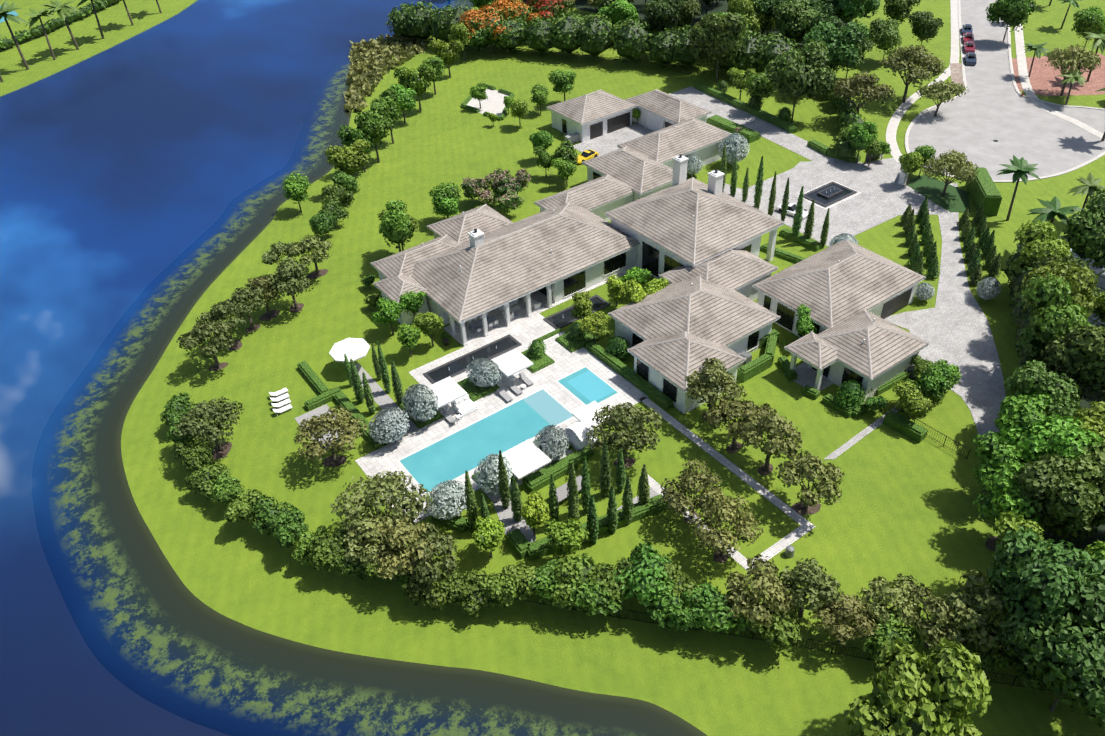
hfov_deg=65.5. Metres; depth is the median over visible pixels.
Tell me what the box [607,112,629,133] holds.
double garage door
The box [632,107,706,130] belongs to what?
wing walls
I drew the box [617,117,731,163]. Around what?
wing roof
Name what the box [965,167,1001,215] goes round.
tall court hedge
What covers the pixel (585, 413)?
cabana shade
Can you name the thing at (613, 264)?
window
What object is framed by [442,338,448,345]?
planter pot
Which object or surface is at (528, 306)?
loggia column
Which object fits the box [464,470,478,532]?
cypress tree
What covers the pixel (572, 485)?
cypress tree
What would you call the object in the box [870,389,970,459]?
fence
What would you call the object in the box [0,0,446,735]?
lake water
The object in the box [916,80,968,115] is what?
oak tree
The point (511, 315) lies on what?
loggia sofa
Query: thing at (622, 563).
shrub
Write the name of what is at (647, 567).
shrub
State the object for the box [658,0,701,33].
dark tree
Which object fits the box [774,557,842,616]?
oak tree
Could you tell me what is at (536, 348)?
ball tree
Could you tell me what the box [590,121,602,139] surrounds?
single garage door
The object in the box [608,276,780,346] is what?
wing roof
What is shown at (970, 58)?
street car
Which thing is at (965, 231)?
cone tree
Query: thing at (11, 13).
pool water
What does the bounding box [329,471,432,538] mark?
oak tree
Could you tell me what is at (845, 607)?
oak tree
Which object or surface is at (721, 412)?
oak tree
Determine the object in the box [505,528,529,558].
cypress hedge
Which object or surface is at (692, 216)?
roof vent pipes
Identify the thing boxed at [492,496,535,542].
gravel path
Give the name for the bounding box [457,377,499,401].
bed groundcover
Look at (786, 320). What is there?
window
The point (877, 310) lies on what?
wing walls
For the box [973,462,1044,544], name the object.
green tree
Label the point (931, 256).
cone tree
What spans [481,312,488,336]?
loggia column
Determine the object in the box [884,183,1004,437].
driveway paving
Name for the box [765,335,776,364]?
hedge
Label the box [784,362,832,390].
porch paving
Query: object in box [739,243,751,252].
window
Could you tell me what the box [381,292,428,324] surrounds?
wing walls
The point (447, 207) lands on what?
green tree
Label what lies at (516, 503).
cypress tree
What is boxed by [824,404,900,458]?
porch path
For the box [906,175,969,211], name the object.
lawn groundcover
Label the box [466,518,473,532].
pool hedge
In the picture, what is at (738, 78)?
green tree
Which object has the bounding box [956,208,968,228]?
cone tree
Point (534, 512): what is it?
bright tree
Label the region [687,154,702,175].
silver tree
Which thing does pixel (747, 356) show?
ac unit
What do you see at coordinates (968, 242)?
cone tree
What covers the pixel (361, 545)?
oak tree
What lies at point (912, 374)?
ac unit
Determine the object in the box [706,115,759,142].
hedge block
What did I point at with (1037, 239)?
green tree
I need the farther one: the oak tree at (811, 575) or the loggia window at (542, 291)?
the loggia window at (542, 291)
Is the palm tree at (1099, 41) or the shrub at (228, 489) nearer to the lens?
the shrub at (228, 489)
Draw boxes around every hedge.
[0,0,118,49]
[297,361,329,394]
[304,387,341,410]
[334,391,382,448]
[385,0,838,73]
[431,515,467,532]
[461,95,471,104]
[461,104,479,112]
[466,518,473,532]
[483,111,500,120]
[484,84,495,89]
[498,88,513,95]
[500,107,507,119]
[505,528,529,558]
[523,446,593,485]
[526,458,576,491]
[527,494,667,560]
[694,82,790,129]
[737,354,772,382]
[758,329,779,348]
[760,244,804,262]
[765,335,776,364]
[777,356,797,380]
[779,228,821,251]
[785,124,796,133]
[801,385,820,399]
[822,394,852,417]
[852,400,868,417]
[876,370,910,395]
[882,411,927,442]
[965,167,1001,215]
[1001,244,1064,418]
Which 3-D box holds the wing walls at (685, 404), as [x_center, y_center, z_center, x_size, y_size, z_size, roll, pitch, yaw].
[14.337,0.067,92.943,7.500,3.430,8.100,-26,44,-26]
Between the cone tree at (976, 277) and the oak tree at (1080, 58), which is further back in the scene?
the oak tree at (1080, 58)
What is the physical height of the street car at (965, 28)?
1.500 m
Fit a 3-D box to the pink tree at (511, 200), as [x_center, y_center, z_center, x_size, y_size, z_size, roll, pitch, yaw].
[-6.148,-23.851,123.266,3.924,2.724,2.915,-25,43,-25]
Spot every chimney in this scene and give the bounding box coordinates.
[468,229,484,246]
[672,156,688,185]
[707,170,724,195]
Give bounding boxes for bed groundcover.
[398,401,442,427]
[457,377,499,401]
[521,350,554,372]
[535,328,561,340]
[555,329,608,352]
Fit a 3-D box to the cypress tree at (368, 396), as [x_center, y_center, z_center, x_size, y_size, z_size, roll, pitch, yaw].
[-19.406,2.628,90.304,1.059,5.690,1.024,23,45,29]
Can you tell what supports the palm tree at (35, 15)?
on the lawn at (906, 506)
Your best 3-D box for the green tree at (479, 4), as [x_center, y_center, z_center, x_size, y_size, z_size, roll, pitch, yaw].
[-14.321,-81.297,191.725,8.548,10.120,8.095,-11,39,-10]
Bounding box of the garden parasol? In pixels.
[329,338,369,365]
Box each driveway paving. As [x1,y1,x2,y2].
[571,86,937,246]
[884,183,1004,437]
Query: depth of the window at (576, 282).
107.20 m
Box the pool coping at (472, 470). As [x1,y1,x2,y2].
[396,387,574,494]
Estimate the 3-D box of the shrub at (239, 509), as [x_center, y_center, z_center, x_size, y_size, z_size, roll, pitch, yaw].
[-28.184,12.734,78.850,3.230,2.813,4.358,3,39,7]
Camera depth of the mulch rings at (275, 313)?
107.31 m
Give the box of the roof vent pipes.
[422,98,874,343]
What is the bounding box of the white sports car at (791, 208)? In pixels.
[776,202,807,218]
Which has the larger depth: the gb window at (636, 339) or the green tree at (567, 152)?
the green tree at (567, 152)
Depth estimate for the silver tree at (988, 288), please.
101.42 m
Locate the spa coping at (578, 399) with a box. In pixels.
[556,366,619,405]
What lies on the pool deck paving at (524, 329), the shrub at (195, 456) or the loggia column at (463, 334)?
the loggia column at (463, 334)
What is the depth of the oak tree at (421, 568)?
70.57 m
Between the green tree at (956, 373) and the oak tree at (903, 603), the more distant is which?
the green tree at (956, 373)
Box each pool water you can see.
[0,6,18,22]
[400,392,570,492]
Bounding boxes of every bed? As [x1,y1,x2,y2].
[472,472,515,494]
[533,439,571,451]
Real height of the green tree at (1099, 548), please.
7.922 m
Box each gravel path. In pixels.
[295,404,342,448]
[354,363,418,434]
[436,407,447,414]
[467,89,508,115]
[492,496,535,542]
[583,488,658,542]
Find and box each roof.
[370,235,459,277]
[373,273,426,304]
[412,202,639,323]
[427,204,512,243]
[534,175,634,210]
[546,89,636,125]
[582,146,672,194]
[605,177,784,266]
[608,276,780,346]
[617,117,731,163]
[625,89,711,123]
[627,331,745,393]
[659,249,777,289]
[752,239,925,328]
[784,331,836,370]
[817,309,928,380]
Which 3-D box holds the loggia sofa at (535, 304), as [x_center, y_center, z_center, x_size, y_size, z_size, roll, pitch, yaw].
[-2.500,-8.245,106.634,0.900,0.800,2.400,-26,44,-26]
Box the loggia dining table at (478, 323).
[469,314,496,332]
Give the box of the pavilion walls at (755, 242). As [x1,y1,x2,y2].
[611,219,760,278]
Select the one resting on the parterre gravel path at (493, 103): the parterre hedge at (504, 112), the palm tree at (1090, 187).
the parterre hedge at (504, 112)
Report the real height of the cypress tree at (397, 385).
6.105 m
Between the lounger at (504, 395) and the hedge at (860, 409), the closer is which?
the hedge at (860, 409)
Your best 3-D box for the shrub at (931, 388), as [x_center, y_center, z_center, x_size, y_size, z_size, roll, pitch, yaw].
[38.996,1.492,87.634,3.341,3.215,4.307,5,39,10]
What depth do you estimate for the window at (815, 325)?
96.33 m
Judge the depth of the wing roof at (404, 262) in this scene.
108.05 m
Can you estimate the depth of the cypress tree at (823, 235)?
112.63 m
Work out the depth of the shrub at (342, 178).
127.80 m
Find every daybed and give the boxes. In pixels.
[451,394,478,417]
[566,421,599,449]
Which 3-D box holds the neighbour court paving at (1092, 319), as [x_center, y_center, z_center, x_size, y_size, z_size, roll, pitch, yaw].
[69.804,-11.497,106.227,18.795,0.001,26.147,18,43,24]
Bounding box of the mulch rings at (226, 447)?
[211,441,381,540]
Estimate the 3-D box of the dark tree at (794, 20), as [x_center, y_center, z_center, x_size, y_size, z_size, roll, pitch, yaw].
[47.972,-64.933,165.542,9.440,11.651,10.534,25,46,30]
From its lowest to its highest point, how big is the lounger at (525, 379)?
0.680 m
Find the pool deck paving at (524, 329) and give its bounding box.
[355,268,647,525]
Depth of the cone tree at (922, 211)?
117.27 m
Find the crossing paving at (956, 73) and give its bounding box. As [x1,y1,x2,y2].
[950,63,965,88]
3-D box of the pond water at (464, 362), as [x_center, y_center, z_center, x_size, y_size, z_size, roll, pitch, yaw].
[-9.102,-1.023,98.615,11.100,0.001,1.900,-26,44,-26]
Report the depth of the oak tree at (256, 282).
104.60 m
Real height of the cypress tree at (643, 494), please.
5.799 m
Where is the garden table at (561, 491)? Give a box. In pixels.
[548,475,581,503]
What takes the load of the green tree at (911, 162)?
on the lawn groundcover at (955, 199)
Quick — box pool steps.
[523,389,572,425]
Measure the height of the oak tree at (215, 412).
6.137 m
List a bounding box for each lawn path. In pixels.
[640,396,815,530]
[648,475,752,568]
[752,526,808,563]
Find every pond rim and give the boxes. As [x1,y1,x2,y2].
[423,334,521,383]
[543,294,610,329]
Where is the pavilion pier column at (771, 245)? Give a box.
[766,228,777,261]
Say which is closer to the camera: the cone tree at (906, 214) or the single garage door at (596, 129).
the cone tree at (906, 214)
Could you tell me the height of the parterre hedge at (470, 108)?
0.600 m
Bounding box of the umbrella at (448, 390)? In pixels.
[428,376,466,410]
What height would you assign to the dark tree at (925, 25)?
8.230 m
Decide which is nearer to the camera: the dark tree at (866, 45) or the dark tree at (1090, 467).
the dark tree at (1090, 467)
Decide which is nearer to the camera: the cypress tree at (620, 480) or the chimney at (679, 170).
the cypress tree at (620, 480)
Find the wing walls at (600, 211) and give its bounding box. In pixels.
[540,194,632,220]
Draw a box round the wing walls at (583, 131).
[551,109,631,141]
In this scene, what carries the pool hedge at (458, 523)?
on the lawn at (906, 506)
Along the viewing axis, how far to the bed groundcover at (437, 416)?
90.55 m
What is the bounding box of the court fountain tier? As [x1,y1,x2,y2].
[817,186,842,198]
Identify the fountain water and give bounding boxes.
[807,184,850,203]
[820,187,839,195]
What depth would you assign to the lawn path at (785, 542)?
75.87 m
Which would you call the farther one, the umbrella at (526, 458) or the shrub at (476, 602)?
the umbrella at (526, 458)
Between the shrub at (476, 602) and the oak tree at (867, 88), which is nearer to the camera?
the shrub at (476, 602)
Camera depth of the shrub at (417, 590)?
70.09 m
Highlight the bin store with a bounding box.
[564,132,579,143]
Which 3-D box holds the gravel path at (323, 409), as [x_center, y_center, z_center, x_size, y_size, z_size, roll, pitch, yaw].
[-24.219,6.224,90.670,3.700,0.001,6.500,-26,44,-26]
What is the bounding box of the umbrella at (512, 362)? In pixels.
[493,349,533,380]
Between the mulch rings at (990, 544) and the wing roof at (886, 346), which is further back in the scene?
the wing roof at (886, 346)
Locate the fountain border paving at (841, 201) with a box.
[797,180,860,209]
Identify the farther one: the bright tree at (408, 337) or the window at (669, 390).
the bright tree at (408, 337)
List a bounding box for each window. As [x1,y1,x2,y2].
[537,284,553,301]
[562,118,567,134]
[563,269,585,297]
[592,171,601,179]
[603,251,626,275]
[632,332,643,346]
[636,358,649,381]
[641,240,659,278]
[662,378,677,404]
[663,253,685,272]
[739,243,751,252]
[746,330,759,351]
[763,294,771,309]
[775,302,795,331]
[797,323,820,337]
[811,364,831,378]
[840,366,863,388]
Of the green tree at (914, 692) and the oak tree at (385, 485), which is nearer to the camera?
the green tree at (914, 692)
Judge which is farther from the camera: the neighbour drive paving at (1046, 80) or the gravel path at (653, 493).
the neighbour drive paving at (1046, 80)
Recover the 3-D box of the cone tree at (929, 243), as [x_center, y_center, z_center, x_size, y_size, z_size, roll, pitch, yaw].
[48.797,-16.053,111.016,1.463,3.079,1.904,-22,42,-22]
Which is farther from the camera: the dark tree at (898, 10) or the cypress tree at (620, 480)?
the dark tree at (898, 10)
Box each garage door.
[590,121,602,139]
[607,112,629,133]
[881,288,911,318]
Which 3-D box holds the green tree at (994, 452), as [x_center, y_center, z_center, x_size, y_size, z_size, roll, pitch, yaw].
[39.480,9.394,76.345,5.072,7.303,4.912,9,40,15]
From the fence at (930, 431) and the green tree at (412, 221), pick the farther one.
the green tree at (412, 221)
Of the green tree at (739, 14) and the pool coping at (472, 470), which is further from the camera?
the green tree at (739, 14)
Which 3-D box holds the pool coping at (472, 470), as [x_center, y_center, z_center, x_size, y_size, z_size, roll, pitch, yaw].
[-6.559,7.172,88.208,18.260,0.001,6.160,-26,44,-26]
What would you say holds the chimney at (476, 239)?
on the roof at (508, 263)
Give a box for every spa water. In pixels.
[558,367,617,404]
[567,370,614,401]
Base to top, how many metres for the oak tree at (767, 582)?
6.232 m
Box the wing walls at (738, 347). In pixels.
[615,320,771,354]
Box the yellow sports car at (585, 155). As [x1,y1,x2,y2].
[574,149,598,163]
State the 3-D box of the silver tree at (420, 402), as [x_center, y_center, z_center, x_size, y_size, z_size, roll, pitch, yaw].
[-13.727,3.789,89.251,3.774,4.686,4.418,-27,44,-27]
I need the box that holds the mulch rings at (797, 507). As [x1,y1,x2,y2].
[702,412,820,515]
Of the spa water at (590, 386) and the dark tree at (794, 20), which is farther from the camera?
the dark tree at (794, 20)
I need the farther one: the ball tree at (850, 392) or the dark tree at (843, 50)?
the dark tree at (843, 50)
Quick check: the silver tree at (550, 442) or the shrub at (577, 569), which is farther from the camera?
the silver tree at (550, 442)
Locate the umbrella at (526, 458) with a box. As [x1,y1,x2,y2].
[502,439,551,478]
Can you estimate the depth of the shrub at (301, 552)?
74.81 m
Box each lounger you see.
[443,413,457,425]
[498,387,512,402]
[507,380,522,395]
[518,372,532,386]
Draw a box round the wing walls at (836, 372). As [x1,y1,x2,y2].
[809,352,918,400]
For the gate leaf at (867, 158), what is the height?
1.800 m
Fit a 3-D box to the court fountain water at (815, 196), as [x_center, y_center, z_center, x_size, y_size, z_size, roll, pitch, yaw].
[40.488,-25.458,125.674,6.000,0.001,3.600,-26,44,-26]
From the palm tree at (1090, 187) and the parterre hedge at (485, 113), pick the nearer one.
the palm tree at (1090, 187)
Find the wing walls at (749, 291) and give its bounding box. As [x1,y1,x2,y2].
[665,273,770,300]
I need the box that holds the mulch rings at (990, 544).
[979,490,1003,550]
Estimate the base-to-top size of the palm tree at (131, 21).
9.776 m
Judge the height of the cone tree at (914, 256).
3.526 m
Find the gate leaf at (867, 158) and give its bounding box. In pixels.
[864,154,877,163]
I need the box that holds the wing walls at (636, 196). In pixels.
[587,167,671,200]
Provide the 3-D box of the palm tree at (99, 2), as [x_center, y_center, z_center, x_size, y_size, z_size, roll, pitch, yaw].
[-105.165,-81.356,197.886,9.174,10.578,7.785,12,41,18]
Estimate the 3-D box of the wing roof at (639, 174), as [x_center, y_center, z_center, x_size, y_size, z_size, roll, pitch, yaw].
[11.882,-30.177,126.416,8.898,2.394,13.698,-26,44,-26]
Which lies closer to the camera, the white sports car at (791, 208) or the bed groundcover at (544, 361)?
the bed groundcover at (544, 361)
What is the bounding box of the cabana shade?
[572,401,609,427]
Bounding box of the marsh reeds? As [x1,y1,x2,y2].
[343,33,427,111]
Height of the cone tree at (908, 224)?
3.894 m
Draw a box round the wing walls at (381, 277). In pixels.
[378,272,384,279]
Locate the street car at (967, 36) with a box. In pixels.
[962,32,973,43]
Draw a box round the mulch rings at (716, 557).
[614,457,728,562]
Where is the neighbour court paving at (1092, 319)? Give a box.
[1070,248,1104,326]
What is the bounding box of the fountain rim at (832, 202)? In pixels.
[803,181,856,206]
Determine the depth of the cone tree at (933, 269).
106.73 m
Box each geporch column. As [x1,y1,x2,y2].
[790,354,796,369]
[814,369,823,390]
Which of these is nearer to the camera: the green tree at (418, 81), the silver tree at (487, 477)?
the silver tree at (487, 477)
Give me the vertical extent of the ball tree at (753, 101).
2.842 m
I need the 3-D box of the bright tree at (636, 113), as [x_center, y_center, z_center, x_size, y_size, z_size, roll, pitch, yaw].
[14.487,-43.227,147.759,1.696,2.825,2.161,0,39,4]
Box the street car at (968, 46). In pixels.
[963,41,974,52]
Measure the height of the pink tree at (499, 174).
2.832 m
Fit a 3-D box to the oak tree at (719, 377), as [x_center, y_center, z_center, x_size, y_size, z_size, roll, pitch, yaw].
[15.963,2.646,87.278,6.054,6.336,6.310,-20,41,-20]
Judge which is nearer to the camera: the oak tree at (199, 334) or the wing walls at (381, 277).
the oak tree at (199, 334)
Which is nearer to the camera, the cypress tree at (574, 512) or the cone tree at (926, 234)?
the cypress tree at (574, 512)
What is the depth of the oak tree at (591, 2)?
191.17 m
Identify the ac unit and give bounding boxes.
[741,352,751,363]
[907,366,916,378]
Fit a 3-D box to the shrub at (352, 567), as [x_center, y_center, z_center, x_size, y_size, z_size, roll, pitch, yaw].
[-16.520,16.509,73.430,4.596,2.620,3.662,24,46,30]
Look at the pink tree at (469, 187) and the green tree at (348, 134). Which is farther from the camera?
the green tree at (348, 134)
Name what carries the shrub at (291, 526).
on the lawn at (906, 506)
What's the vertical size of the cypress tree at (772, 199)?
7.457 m
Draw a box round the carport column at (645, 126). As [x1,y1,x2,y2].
[644,110,646,127]
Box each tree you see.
[0,0,28,69]
[24,8,59,59]
[40,1,82,49]
[76,0,105,38]
[123,0,133,25]
[173,396,243,450]
[176,321,234,367]
[195,298,251,345]
[220,286,266,328]
[245,274,281,315]
[262,241,302,266]
[263,261,313,308]
[282,172,310,212]
[287,235,332,274]
[294,406,367,461]
[325,139,371,190]
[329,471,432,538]
[337,125,372,171]
[339,513,408,566]
[344,354,352,385]
[350,358,363,402]
[354,102,393,162]
[362,372,375,413]
[368,407,409,443]
[370,88,401,143]
[371,297,406,334]
[371,343,381,379]
[372,512,436,579]
[377,209,419,250]
[377,341,390,391]
[379,200,413,251]
[389,84,416,123]
[391,359,402,403]
[393,64,435,111]
[397,323,421,356]
[398,291,425,315]
[400,523,457,583]
[401,384,438,421]
[412,312,444,346]
[417,56,444,94]
[426,480,466,519]
[428,39,463,76]
[429,182,460,217]
[431,189,458,218]
[441,332,450,339]
[448,22,471,59]
[459,5,510,52]
[460,179,486,200]
[462,177,489,190]
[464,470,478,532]
[466,358,502,386]
[469,0,497,10]
[469,82,487,108]
[472,516,505,557]
[473,453,512,493]
[475,187,494,205]
[481,494,489,520]
[484,174,502,194]
[486,113,498,125]
[489,168,511,177]
[491,0,541,25]
[495,189,523,211]
[496,176,521,195]
[498,450,510,507]
[503,96,513,113]
[509,99,528,126]
[510,168,531,191]
[510,477,522,520]
[520,491,548,535]
[526,0,575,21]
[527,339,546,358]
[529,131,553,149]
[530,83,549,113]
[533,146,552,177]
[533,425,568,460]
[540,517,589,558]
[547,69,576,100]
[548,474,559,523]
[550,140,577,178]
[551,157,576,187]
[567,462,579,517]
[568,321,584,340]
[569,494,579,530]
[571,291,592,319]
[579,311,608,340]
[581,455,590,513]
[585,402,663,463]
[586,495,598,543]
[587,0,605,18]
[594,0,634,24]
[598,0,638,28]
[599,439,610,496]
[605,275,626,306]
[606,336,630,358]
[606,486,618,533]
[615,448,625,491]
[620,267,650,285]
[622,476,633,524]
[623,279,646,303]
[632,109,640,124]
[637,464,649,503]
[643,0,682,35]
[643,278,668,294]
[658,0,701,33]
[660,458,726,518]
[684,357,747,415]
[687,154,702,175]
[687,487,763,555]
[688,12,748,82]
[699,0,719,13]
[704,398,777,448]
[714,12,748,35]
[715,80,728,92]
[718,133,749,165]
[719,145,726,191]
[724,554,794,627]
[726,0,775,35]
[727,67,755,99]
[730,159,737,194]
[733,180,735,196]
[734,127,742,132]
[738,413,802,470]
[742,168,748,201]
[746,71,777,107]
[747,95,763,108]
[753,0,785,36]
[754,156,763,206]
[757,191,760,209]
[764,39,837,121]
[767,171,775,215]
[773,0,822,47]
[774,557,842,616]
[775,450,844,509]
[777,107,792,121]
[781,178,789,220]
[792,186,803,235]
[795,303,817,336]
[802,21,869,70]
[803,199,814,238]
[807,0,838,16]
[808,13,844,34]
[808,591,880,645]
[819,80,866,158]
[820,208,829,247]
[825,0,879,25]
[829,233,858,245]
[830,71,895,112]
[833,127,854,143]
[834,380,865,408]
[839,35,874,77]
[843,636,991,735]
[845,121,878,163]
[855,573,923,626]
[864,139,882,165]
[868,18,901,62]
[879,44,946,102]
[879,141,890,159]
[883,0,920,23]
[892,380,933,419]
[898,151,923,185]
[900,204,911,223]
[902,209,914,234]
[903,223,916,245]
[903,582,968,648]
[906,234,917,255]
[907,242,920,266]
[908,10,943,45]
[910,251,924,274]
[914,145,935,175]
[914,282,934,300]
[915,196,927,221]
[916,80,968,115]
[917,210,929,231]
[918,223,931,243]
[921,149,978,196]
[921,364,950,400]
[922,234,933,254]
[924,241,936,265]
[926,257,939,277]
[933,359,961,393]
[942,569,1014,660]
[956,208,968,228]
[959,220,970,238]
[962,226,975,249]
[963,243,976,260]
[965,246,980,273]
[967,264,982,285]
[971,203,984,225]
[973,431,1025,497]
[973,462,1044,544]
[976,215,986,235]
[976,277,1001,300]
[977,227,989,246]
[981,230,994,257]
[982,246,996,268]
[985,0,1037,41]
[986,253,1000,277]
[986,526,1104,631]
[990,511,1050,575]
[994,391,1052,435]
[996,414,1103,466]
[997,155,1039,220]
[998,572,1104,728]
[1003,360,1082,418]
[1009,218,1072,276]
[1011,453,1104,542]
[1015,271,1089,369]
[1020,258,1098,318]
[1024,42,1049,76]
[1026,196,1083,226]
[1032,256,1101,311]
[1041,324,1104,404]
[1045,44,1100,95]
[1053,440,1104,524]
[1057,69,1087,104]
[1058,0,1082,28]
[1062,190,1104,268]
[1067,172,1104,208]
[1069,401,1104,445]
[1071,6,1104,47]
[1075,540,1104,562]
[1083,32,1104,81]
[1088,290,1104,326]
[1095,88,1104,140]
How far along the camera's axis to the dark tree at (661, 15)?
167.85 m
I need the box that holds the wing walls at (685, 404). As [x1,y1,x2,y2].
[634,357,737,413]
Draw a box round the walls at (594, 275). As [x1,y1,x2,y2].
[553,247,636,302]
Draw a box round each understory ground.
[519,0,852,51]
[1017,235,1104,558]
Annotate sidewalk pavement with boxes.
[886,0,958,161]
[1014,22,1102,137]
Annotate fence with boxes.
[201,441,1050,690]
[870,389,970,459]
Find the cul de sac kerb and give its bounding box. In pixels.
[905,0,1104,182]
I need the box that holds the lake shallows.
[32,0,706,735]
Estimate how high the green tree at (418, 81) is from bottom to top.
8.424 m
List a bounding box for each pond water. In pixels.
[428,337,516,381]
[548,297,605,326]
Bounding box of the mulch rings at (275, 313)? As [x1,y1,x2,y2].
[209,269,327,370]
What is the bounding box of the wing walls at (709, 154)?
[664,141,724,168]
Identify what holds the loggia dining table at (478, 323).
on the pool deck paving at (524, 329)
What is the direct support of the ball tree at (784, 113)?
on the lawn at (906, 506)
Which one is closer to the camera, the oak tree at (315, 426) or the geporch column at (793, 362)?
the oak tree at (315, 426)
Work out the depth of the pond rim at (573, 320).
104.91 m
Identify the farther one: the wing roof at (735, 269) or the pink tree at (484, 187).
the pink tree at (484, 187)
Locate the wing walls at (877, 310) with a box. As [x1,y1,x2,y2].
[757,284,916,336]
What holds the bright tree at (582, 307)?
on the lawn at (906, 506)
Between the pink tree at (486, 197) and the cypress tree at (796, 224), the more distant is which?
the pink tree at (486, 197)
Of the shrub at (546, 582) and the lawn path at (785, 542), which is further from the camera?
the lawn path at (785, 542)
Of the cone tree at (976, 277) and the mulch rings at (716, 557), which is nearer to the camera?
the mulch rings at (716, 557)
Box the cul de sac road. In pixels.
[908,0,1104,179]
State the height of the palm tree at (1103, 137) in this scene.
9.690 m
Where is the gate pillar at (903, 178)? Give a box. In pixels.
[898,169,907,184]
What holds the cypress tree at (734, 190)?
on the driveway paving at (883, 196)
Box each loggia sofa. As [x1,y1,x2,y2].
[497,299,517,310]
[502,309,513,319]
[524,295,540,309]
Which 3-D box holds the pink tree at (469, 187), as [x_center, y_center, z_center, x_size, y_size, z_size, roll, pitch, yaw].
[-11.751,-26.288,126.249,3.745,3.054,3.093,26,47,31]
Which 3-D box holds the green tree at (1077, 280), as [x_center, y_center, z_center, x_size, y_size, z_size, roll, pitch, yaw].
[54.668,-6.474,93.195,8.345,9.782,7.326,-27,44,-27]
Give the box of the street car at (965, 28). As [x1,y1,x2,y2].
[961,24,972,34]
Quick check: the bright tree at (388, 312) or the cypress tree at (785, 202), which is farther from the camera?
the cypress tree at (785, 202)
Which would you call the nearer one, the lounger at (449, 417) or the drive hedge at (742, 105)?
the lounger at (449, 417)
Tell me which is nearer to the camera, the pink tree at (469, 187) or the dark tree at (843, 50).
the pink tree at (469, 187)
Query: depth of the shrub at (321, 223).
119.50 m
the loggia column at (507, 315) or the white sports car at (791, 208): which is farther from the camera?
the white sports car at (791, 208)
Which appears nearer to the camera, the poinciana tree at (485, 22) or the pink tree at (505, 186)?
the pink tree at (505, 186)
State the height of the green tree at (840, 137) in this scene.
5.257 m
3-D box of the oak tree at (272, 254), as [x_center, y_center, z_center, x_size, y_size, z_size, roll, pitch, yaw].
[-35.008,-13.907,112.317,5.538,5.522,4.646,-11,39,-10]
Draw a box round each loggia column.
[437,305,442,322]
[449,315,456,335]
[460,322,467,345]
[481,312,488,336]
[504,303,510,326]
[525,293,531,316]
[546,284,552,307]
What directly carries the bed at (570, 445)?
on the pool deck paving at (524, 329)
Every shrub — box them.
[160,391,197,426]
[166,413,202,443]
[171,441,213,471]
[185,463,232,500]
[210,472,244,503]
[224,488,261,522]
[249,493,295,535]
[273,507,308,547]
[292,525,326,564]
[307,527,355,572]
[309,213,338,234]
[317,198,348,221]
[321,184,354,206]
[332,171,359,192]
[334,550,371,578]
[361,274,375,287]
[362,545,399,580]
[363,293,381,307]
[389,563,415,586]
[402,557,458,610]
[433,567,477,605]
[462,570,499,618]
[477,572,520,606]
[499,564,539,600]
[528,558,564,603]
[550,553,604,609]
[567,579,626,615]
[594,557,633,607]
[609,542,673,604]
[643,574,694,633]
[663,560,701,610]
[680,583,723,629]
[699,587,755,633]
[748,597,802,651]
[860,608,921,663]
[865,395,886,411]
[893,378,934,398]
[910,355,933,375]
[918,366,952,396]
[954,623,1008,673]
[1000,642,1044,690]
[1042,673,1076,701]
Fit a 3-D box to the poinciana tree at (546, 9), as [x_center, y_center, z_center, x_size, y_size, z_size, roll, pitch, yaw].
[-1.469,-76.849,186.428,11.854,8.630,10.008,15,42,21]
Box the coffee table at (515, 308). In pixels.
[509,305,520,311]
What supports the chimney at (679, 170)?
on the pavilion roof at (713, 227)
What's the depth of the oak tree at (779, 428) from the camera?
79.28 m
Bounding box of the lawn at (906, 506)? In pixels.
[0,0,1104,735]
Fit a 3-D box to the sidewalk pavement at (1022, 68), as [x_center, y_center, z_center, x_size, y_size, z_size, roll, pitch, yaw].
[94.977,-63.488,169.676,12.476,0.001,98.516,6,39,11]
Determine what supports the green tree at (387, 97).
on the lawn at (906, 506)
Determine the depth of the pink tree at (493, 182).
126.25 m
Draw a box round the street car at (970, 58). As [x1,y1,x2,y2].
[964,52,976,64]
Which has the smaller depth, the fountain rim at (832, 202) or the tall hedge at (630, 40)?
the fountain rim at (832, 202)
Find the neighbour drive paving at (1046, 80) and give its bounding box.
[1012,53,1104,95]
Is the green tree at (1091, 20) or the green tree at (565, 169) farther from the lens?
the green tree at (1091, 20)

